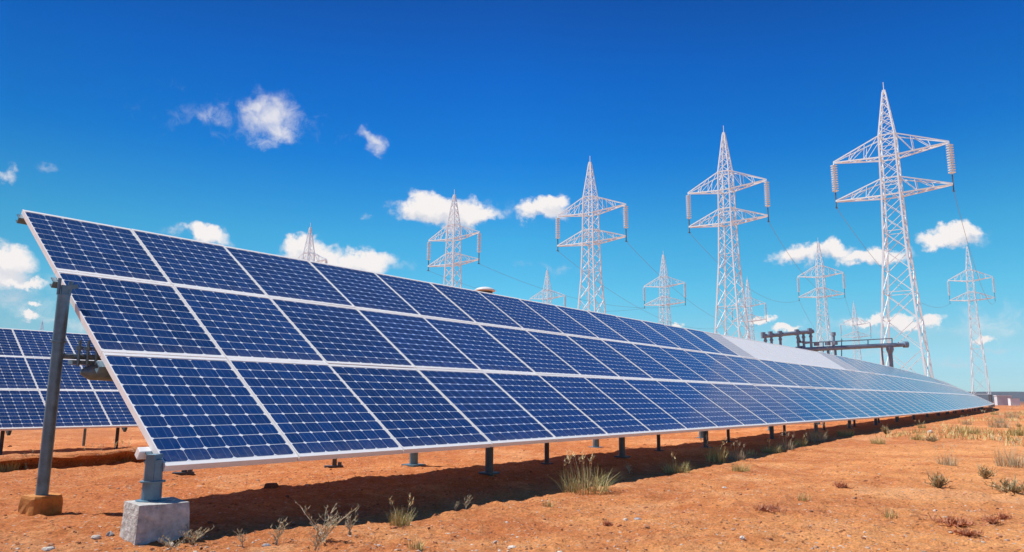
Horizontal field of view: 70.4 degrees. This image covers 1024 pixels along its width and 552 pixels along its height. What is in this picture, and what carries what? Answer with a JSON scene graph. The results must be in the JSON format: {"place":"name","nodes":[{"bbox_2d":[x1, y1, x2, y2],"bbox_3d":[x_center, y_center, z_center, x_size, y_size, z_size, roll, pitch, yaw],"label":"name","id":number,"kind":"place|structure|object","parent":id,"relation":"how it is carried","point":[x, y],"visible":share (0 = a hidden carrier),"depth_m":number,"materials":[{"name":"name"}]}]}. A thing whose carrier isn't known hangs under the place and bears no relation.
{"place":"outdoors","nodes":[
{"label":"outdoors","id":0,"kind":"place"},
{"bbox_2d":[0,401,1023,551],"bbox_3d":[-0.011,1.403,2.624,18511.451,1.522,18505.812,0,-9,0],"label":"ground","id":1,"kind":"structure","parent":0,"point":[884,488],"depth_m":6.15,"materials":[{"name":"orange soil"}]},
{"bbox_2d":[0,462,20,471],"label":"grass tuft","id":2,"kind":"object","parent":1,"relation":"on","point":[2,469],"visible":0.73,"depth_m":7.74,"materials":[{"name":"plant"}]},
{"bbox_2d":[42,546,55,550],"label":"stone","id":3,"kind":"object","parent":1,"relation":"on","point":[47,548],"visible":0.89,"depth_m":3.74,"materials":[{"name":"white stone"}]},
{"bbox_2d":[0,328,137,454],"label":"solar array","id":4,"kind":"object","parent":1,"relation":"on","point":[84,403],"visible":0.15,"depth_m":14.38,"materials":[{"name":"glass"}]},
{"bbox_2d":[0,446,148,470],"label":"earth bank","id":5,"kind":"structure","parent":1,"relation":"on","point":[89,458],"depth_m":8.29,"materials":[{"name":"orange soil"}]},
{"bbox_2d":[91,535,100,538],"bbox_3d":[-2.308,1.451,4.029,0.052,0.031,0.038,7,-12,-35],"label":"stone","id":6,"kind":"object","parent":1,"relation":"on","point":[96,537],"visible":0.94,"depth_m":4.02,"materials":[{"name":"white stone"}]},
{"bbox_2d":[106,531,113,535],"bbox_3d":[-2.293,1.477,4.144,0.043,0.040,0.058,4,-10,-19],"label":"stone","id":7,"kind":"object","parent":1,"relation":"on","point":[110,533],"visible":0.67,"depth_m":4.13,"materials":[{"name":"grey stone"}]},
{"bbox_2d":[112,439,133,461],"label":"grass tuft","id":8,"kind":"object","parent":1,"relation":"on","point":[121,447],"visible":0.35,"depth_m":8.81,"materials":[{"name":"beige plant"}]},
{"bbox_2d":[158,535,187,549],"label":"dry weed","id":9,"kind":"object","parent":1,"relation":"on","point":[166,543],"visible":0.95,"depth_m":3.73,"materials":[{"name":"plant"}]},
{"bbox_2d":[178,524,213,543],"bbox_3d":[-1.750,1.414,3.967,0.189,0.106,0.196,-4,-11,26],"label":"dry weed","id":10,"kind":"object","parent":1,"relation":"on","point":[196,537],"visible":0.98,"depth_m":3.96,"materials":[{"name":"plant"}]},
{"bbox_2d":[235,529,247,546],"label":"dry weed","id":11,"kind":"object","parent":1,"relation":"on","point":[240,539],"visible":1,"depth_m":3.90,"materials":[{"name":"plant"}]},
{"bbox_2d":[269,516,289,544],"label":"dry weed","id":12,"kind":"object","parent":1,"relation":"on","point":[277,535],"visible":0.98,"depth_m":4.00,"materials":[{"name":"plant"}]},
{"bbox_2d":[297,223,327,263],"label":"lattice pylon","id":13,"kind":"object","parent":1,"relation":"on","point":[308,241],"visible":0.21,"depth_m":126.47,"materials":[{"name":"grey metal"}]},
{"bbox_2d":[309,523,327,551],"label":"dry weed","id":14,"kind":"object","parent":1,"relation":"on","point":[317,540],"visible":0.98,"depth_m":3.80,"materials":[{"name":"plant"}]},
{"bbox_2d":[294,499,358,541],"bbox_3d":[-1.086,1.380,4.072,0.399,0.221,0.241,-6,-11,32],"label":"dry weed","id":15,"kind":"object","parent":1,"relation":"on","point":[328,526],"visible":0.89,"depth_m":4.07,"materials":[{"name":"plant"}]},
{"bbox_2d":[345,507,358,534],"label":"dry weed","id":16,"kind":"object","parent":1,"relation":"on","point":[348,526],"visible":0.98,"depth_m":4.32,"materials":[{"name":"plant"}]},
{"bbox_2d":[383,496,413,526],"bbox_3d":[-0.769,1.576,4.888,0.257,0.226,0.238,-2,-10,11],"label":"grass tuft","id":17,"kind":"object","parent":1,"relation":"on","point":[397,522],"visible":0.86,"depth_m":4.87,"materials":[{"name":"plant"}]},
{"bbox_2d":[405,538,427,550],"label":"grass tuft","id":18,"kind":"object","parent":1,"relation":"on","point":[417,546],"visible":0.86,"depth_m":3.92,"materials":[{"name":"yellow plant"}]},
{"bbox_2d":[427,189,480,287],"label":"lattice pylon","id":19,"kind":"object","parent":1,"relation":"on","point":[452,256],"visible":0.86,"depth_m":104.60,"materials":[{"name":"silver metal"}]},
{"bbox_2d":[480,264,682,307],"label":"power cable","id":20,"kind":"object","parent":19,"relation":"hanging from","point":[572,297],"visible":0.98,"depth_m":116.27,"materials":[{"name":"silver metal"}]},
{"bbox_2d":[463,494,472,508],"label":"dry weed","id":21,"kind":"object","parent":1,"relation":"on","point":[466,502],"visible":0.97,"depth_m":5.69,"materials":[{"name":"plant"}]},
{"bbox_2d":[475,287,494,292],"bbox_3d":[-0.598,1.937,15.390,0.470,3.440,0.470,0,-9,0],"label":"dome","id":22,"kind":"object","parent":1,"relation":"on","point":[487,289],"visible":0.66,"depth_m":15.50,"materials":[{"name":"white plastic"}]},
{"bbox_2d":[16,209,993,544],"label":"solar array","id":23,"kind":"object","parent":1,"relation":"on","point":[208,355],"visible":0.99,"depth_m":6.91,"materials":[{"name":"glass"}]},
{"bbox_2d":[0,424,1023,551],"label":"pebbles","id":24,"kind":"object","parent":1,"relation":"on","point":[271,485],"visible":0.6,"depth_m":4.82,"materials":[{"name":"stone"}]},
{"bbox_2d":[530,270,565,306],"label":"lattice pylon","id":25,"kind":"object","parent":1,"relation":"on","point":[546,283],"visible":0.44,"depth_m":167.63,"materials":[{"name":"silver metal"}]},
{"bbox_2d":[542,498,554,506],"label":"grass tuft","id":26,"kind":"object","parent":1,"relation":"on","point":[549,505],"visible":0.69,"depth_m":5.78,"materials":[{"name":"plant"}]},
{"bbox_2d":[542,449,620,494],"bbox_3d":[0.708,1.820,6.789,0.780,0.428,0.812,-5,-11,30],"label":"grass tuft","id":27,"kind":"object","parent":1,"relation":"on","point":[589,485],"visible":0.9,"depth_m":6.73,"materials":[{"name":"plant"}]},
{"bbox_2d":[555,162,628,313],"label":"lattice pylon","id":28,"kind":"object","parent":1,"relation":"on","point":[592,197],"visible":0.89,"depth_m":89.13,"materials":[{"name":"silver metal"}]},
{"bbox_2d":[558,251,724,328],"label":"power cable","id":29,"kind":"object","parent":28,"relation":"hanging from","point":[629,302],"visible":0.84,"depth_m":113.86,"materials":[{"name":"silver metal"}]},
{"bbox_2d":[627,242,760,326],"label":"power cable","id":30,"kind":"object","parent":28,"relation":"hanging from","point":[671,286],"visible":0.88,"depth_m":97.13,"materials":[{"name":"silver metal"}]},
{"bbox_2d":[602,519,612,525],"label":"weed","id":31,"kind":"object","parent":1,"relation":"on","point":[605,523],"visible":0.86,"depth_m":4.72,"materials":[{"name":"brown plant"}]},
{"bbox_2d":[643,254,686,325],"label":"lattice pylon","id":32,"kind":"object","parent":1,"relation":"on","point":[664,287],"visible":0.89,"depth_m":147.49,"materials":[{"name":"silver metal"}]},
{"bbox_2d":[659,451,693,472],"bbox_3d":[1.980,2.236,8.750,0.517,0.283,0.508,-8,-13,41],"label":"grass tuft","id":33,"kind":"object","parent":1,"relation":"on","point":[678,469],"visible":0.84,"depth_m":8.64,"materials":[{"name":"plant"}]},
{"bbox_2d":[700,434,731,462],"bbox_3d":[2.787,2.338,9.878,0.464,0.394,0.429,-2,-10,12],"label":"grass tuft","id":34,"kind":"object","parent":1,"relation":"on","point":[719,458],"visible":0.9,"depth_m":9.81,"materials":[{"name":"green plant"}]},
{"bbox_2d":[686,125,769,339],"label":"lattice pylon","id":35,"kind":"object","parent":1,"relation":"on","point":[722,189],"visible":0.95,"depth_m":78.50,"materials":[{"name":"silver metal"}]},
{"bbox_2d":[694,238,795,302],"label":"power cable","id":36,"kind":"object","parent":35,"relation":"hanging from","point":[736,279],"visible":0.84,"depth_m":94.69,"materials":[{"name":"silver metal"}]},
{"bbox_2d":[769,223,841,298],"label":"power cable","id":37,"kind":"object","parent":35,"relation":"hanging from","point":[796,265],"visible":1,"depth_m":88.92,"materials":[{"name":"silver metal"}]},
{"bbox_2d":[727,442,749,460],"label":"grass tuft","id":38,"kind":"object","parent":1,"relation":"on","point":[737,458],"visible":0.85,"depth_m":10.17,"materials":[{"name":"plant"}]},
{"bbox_2d":[730,463,750,471],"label":"grass tuft","id":39,"kind":"object","parent":1,"relation":"on","point":[738,469],"visible":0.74,"depth_m":8.71,"materials":[{"name":"beige plant"}]},
{"bbox_2d":[731,279,766,339],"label":"lattice pylon","id":40,"kind":"object","parent":1,"relation":"on","point":[751,305],"visible":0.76,"depth_m":176.97,"materials":[{"name":"grey metal"}]},
{"bbox_2d":[756,440,781,452],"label":"grass tuft","id":41,"kind":"object","parent":1,"relation":"on","point":[770,449],"visible":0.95,"depth_m":11.41,"materials":[{"name":"green plant"}]},
{"bbox_2d":[753,503,788,512],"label":"weed","id":42,"kind":"object","parent":1,"relation":"on","point":[773,508],"visible":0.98,"depth_m":5.29,"materials":[{"name":"brown plant"}]},
{"bbox_2d":[776,433,794,449],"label":"grass tuft","id":43,"kind":"object","parent":1,"relation":"on","point":[787,447],"visible":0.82,"depth_m":11.86,"materials":[{"name":"plant"}]},
{"bbox_2d":[790,433,806,445],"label":"grass tuft","id":44,"kind":"object","parent":1,"relation":"on","point":[798,443],"visible":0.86,"depth_m":12.60,"materials":[{"name":"green plant"}]},
{"bbox_2d":[797,492,810,501],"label":"grass tuft","id":45,"kind":"object","parent":1,"relation":"on","point":[804,499],"visible":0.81,"depth_m":5.88,"materials":[{"name":"plant"}]},
{"bbox_2d":[802,418,826,442],"bbox_3d":[5.708,2.911,13.723,0.604,0.453,0.623,0,-9,1],"label":"grass tuft","id":46,"kind":"object","parent":1,"relation":"on","point":[818,440],"visible":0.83,"depth_m":13.65,"materials":[{"name":"plant"}]},
{"bbox_2d":[807,430,822,436],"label":"grass tuft","id":47,"kind":"object","parent":1,"relation":"on","point":[821,434],"visible":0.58,"depth_m":15.29,"materials":[{"name":"green plant"}]},
{"bbox_2d":[797,242,845,354],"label":"lattice pylon","id":48,"kind":"object","parent":1,"relation":"on","point":[817,267],"visible":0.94,"depth_m":134.06,"materials":[{"name":"grey metal"}]},
{"bbox_2d":[761,328,908,366],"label":"pipe gantry","id":49,"kind":"object","parent":1,"relation":"on","point":[889,347],"visible":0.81,"depth_m":43.87,"materials":[{"name":"metal"}]},
{"bbox_2d":[832,481,852,488],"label":"weed","id":50,"kind":"object","parent":1,"relation":"on","point":[840,485],"visible":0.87,"depth_m":6.75,"materials":[{"name":"brown plant"}]},
{"bbox_2d":[834,423,855,435],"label":"grass tuft","id":51,"kind":"object","parent":1,"relation":"on","point":[844,432],"visible":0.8,"depth_m":15.56,"materials":[{"name":"green plant"}]},
{"bbox_2d":[840,301,870,359],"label":"lattice pylon","id":52,"kind":"object","parent":1,"relation":"on","point":[856,324],"visible":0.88,"depth_m":219.93,"materials":[{"name":"grey metal"}]},
{"bbox_2d":[868,436,885,443],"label":"grass tuft","id":53,"kind":"object","parent":1,"relation":"on","point":[877,441],"visible":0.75,"depth_m":12.97,"materials":[{"name":"beige plant"}]},
{"bbox_2d":[880,424,893,433],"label":"scrub","id":54,"kind":"object","parent":1,"relation":"on","point":[884,430],"visible":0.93,"depth_m":16.26,"materials":[{"name":"plant"}]},
{"bbox_2d":[878,508,897,518],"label":"grass tuft","id":55,"kind":"object","parent":1,"relation":"on","point":[887,515],"visible":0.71,"depth_m":5.01,"materials":[{"name":"plant"}]},
{"bbox_2d":[830,83,955,377],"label":"lattice pylon","id":56,"kind":"object","parent":1,"relation":"on","point":[895,137],"visible":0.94,"depth_m":66.94,"materials":[{"name":"grey metal"}]},
{"bbox_2d":[838,210,944,307],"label":"power cable","id":57,"kind":"object","parent":56,"relation":"hanging from","point":[881,267],"visible":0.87,"depth_m":85.31,"materials":[{"name":"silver metal"}]},
{"bbox_2d":[954,193,994,303],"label":"power cable","id":58,"kind":"object","parent":56,"relation":"hanging from","point":[969,249],"visible":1,"depth_m":77.25,"materials":[{"name":"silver metal"}]},
{"bbox_2d":[910,433,923,440],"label":"grass tuft","id":59,"kind":"object","parent":1,"relation":"on","point":[919,438],"visible":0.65,"depth_m":14.03,"materials":[{"name":"beige plant"}]},
{"bbox_2d":[921,435,939,441],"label":"scrub","id":60,"kind":"object","parent":1,"relation":"on","point":[932,439],"visible":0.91,"depth_m":13.62,"materials":[{"name":"beige plant"}]},
{"bbox_2d":[924,470,949,487],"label":"scrub","id":61,"kind":"object","parent":1,"relation":"on","point":[941,482],"visible":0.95,"depth_m":6.76,"materials":[{"name":"plant"}]},
{"bbox_2d":[934,444,959,465],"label":"grass tuft","id":62,"kind":"object","parent":1,"relation":"on","point":[948,461],"visible":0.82,"depth_m":8.87,"materials":[{"name":"plant"}]},
{"bbox_2d":[929,514,988,526],"bbox_3d":[2.887,1.604,4.750,0.254,0.080,0.307,3,-10,-17],"label":"weed","id":63,"kind":"object","parent":1,"relation":"on","point":[959,522],"visible":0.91,"depth_m":4.74,"materials":[{"name":"brown plant"}]},
{"bbox_2d":[952,419,979,433],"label":"grass tuft","id":64,"kind":"object","parent":1,"relation":"on","point":[962,430],"visible":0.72,"depth_m":16.42,"materials":[{"name":"beige plant"}]},
{"bbox_2d":[960,416,971,424],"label":"grass tuft","id":65,"kind":"object","parent":1,"relation":"on","point":[970,423],"visible":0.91,"depth_m":21.39,"materials":[{"name":"plant"}]},
{"bbox_2d":[950,526,983,535],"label":"weed","id":66,"kind":"object","parent":1,"relation":"on","point":[967,532],"visible":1,"depth_m":4.37,"materials":[{"name":"brown plant"}]},
{"bbox_2d":[947,242,995,406],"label":"lattice pylon","id":67,"kind":"object","parent":1,"relation":"on","point":[968,292],"visible":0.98,"depth_m":136.58,"materials":[{"name":"silver metal"}]},
{"bbox_2d":[976,461,996,478],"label":"scrub","id":68,"kind":"object","parent":1,"relation":"on","point":[984,473],"visible":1,"depth_m":7.39,"materials":[{"name":"beige plant"}]},
{"bbox_2d":[981,514,1009,524],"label":"weed","id":69,"kind":"object","parent":1,"relation":"on","point":[991,520],"visible":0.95,"depth_m":4.79,"materials":[{"name":"brown plant"}]},
{"bbox_2d":[980,408,1010,427],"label":"grass tuft","id":70,"kind":"object","parent":1,"relation":"on","point":[999,426],"visible":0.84,"depth_m":19.65,"materials":[{"name":"plant"}]},
{"bbox_2d":[993,395,1011,404],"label":"shed","id":71,"kind":"structure","parent":1,"relation":"on","point":[1000,399],"depth_m":206.02,"materials":[{"name":"white metal"}]},
{"bbox_2d":[991,512,1013,519],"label":"weed","id":72,"kind":"object","parent":1,"relation":"on","point":[1005,516],"visible":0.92,"depth_m":5.02,"materials":[{"name":"brown plant"}]},
{"bbox_2d":[984,475,1023,492],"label":"scrub","id":73,"kind":"object","parent":1,"relation":"on","point":[1006,486],"visible":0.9,"depth_m":6.41,"materials":[{"name":"plant"}]},
{"bbox_2d":[990,434,1023,467],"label":"grass tuft","id":74,"kind":"object","parent":1,"relation":"on","point":[1016,463],"visible":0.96,"depth_m":8.71,"materials":[{"name":"plant"}]},
{"bbox_2d":[1004,405,1021,417],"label":"grass tuft","id":75,"kind":"object","parent":1,"relation":"on","point":[1010,415],"visible":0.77,"depth_m":27.10,"materials":[{"name":"plant"}]},
{"bbox_2d":[1007,398,1019,405],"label":"container","id":76,"kind":"object","parent":1,"relation":"on","point":[1013,401],"visible":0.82,"depth_m":186.43,"materials":[{"name":"white metal"}]},
{"bbox_2d":[1007,418,1023,435],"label":"grass tuft","id":77,"kind":"object","parent":1,"relation":"on","point":[1018,432],"visible":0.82,"depth_m":15.51,"materials":[{"name":"beige plant"}]},
{"bbox_2d":[0,0,1023,391],"label":"sky","id":78,"kind":"structure","parent":0,"point":[242,124],"materials":[{"name":"blue"}]},
{"bbox_2d":[875,410,1023,445],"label":"dry grass","id":79,"kind":"structure","parent":0,"point":[963,435],"depth_m":15.60,"materials":[{"name":"beige plant"}]},
{"bbox_2d":[969,392,1023,397],"bbox_3d":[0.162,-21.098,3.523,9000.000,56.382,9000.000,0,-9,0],"label":"hills","id":80,"kind":"structure","parent":0,"point":[1013,394],"depth_m":2884.33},
{"bbox_2d":[981,397,1023,401],"bbox_3d":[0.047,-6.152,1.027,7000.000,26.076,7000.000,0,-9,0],"label":"hills","id":81,"kind":"structure","parent":0,"point":[987,399],"depth_m":2052.80,"materials":[{"name":"grey"}]}
]}

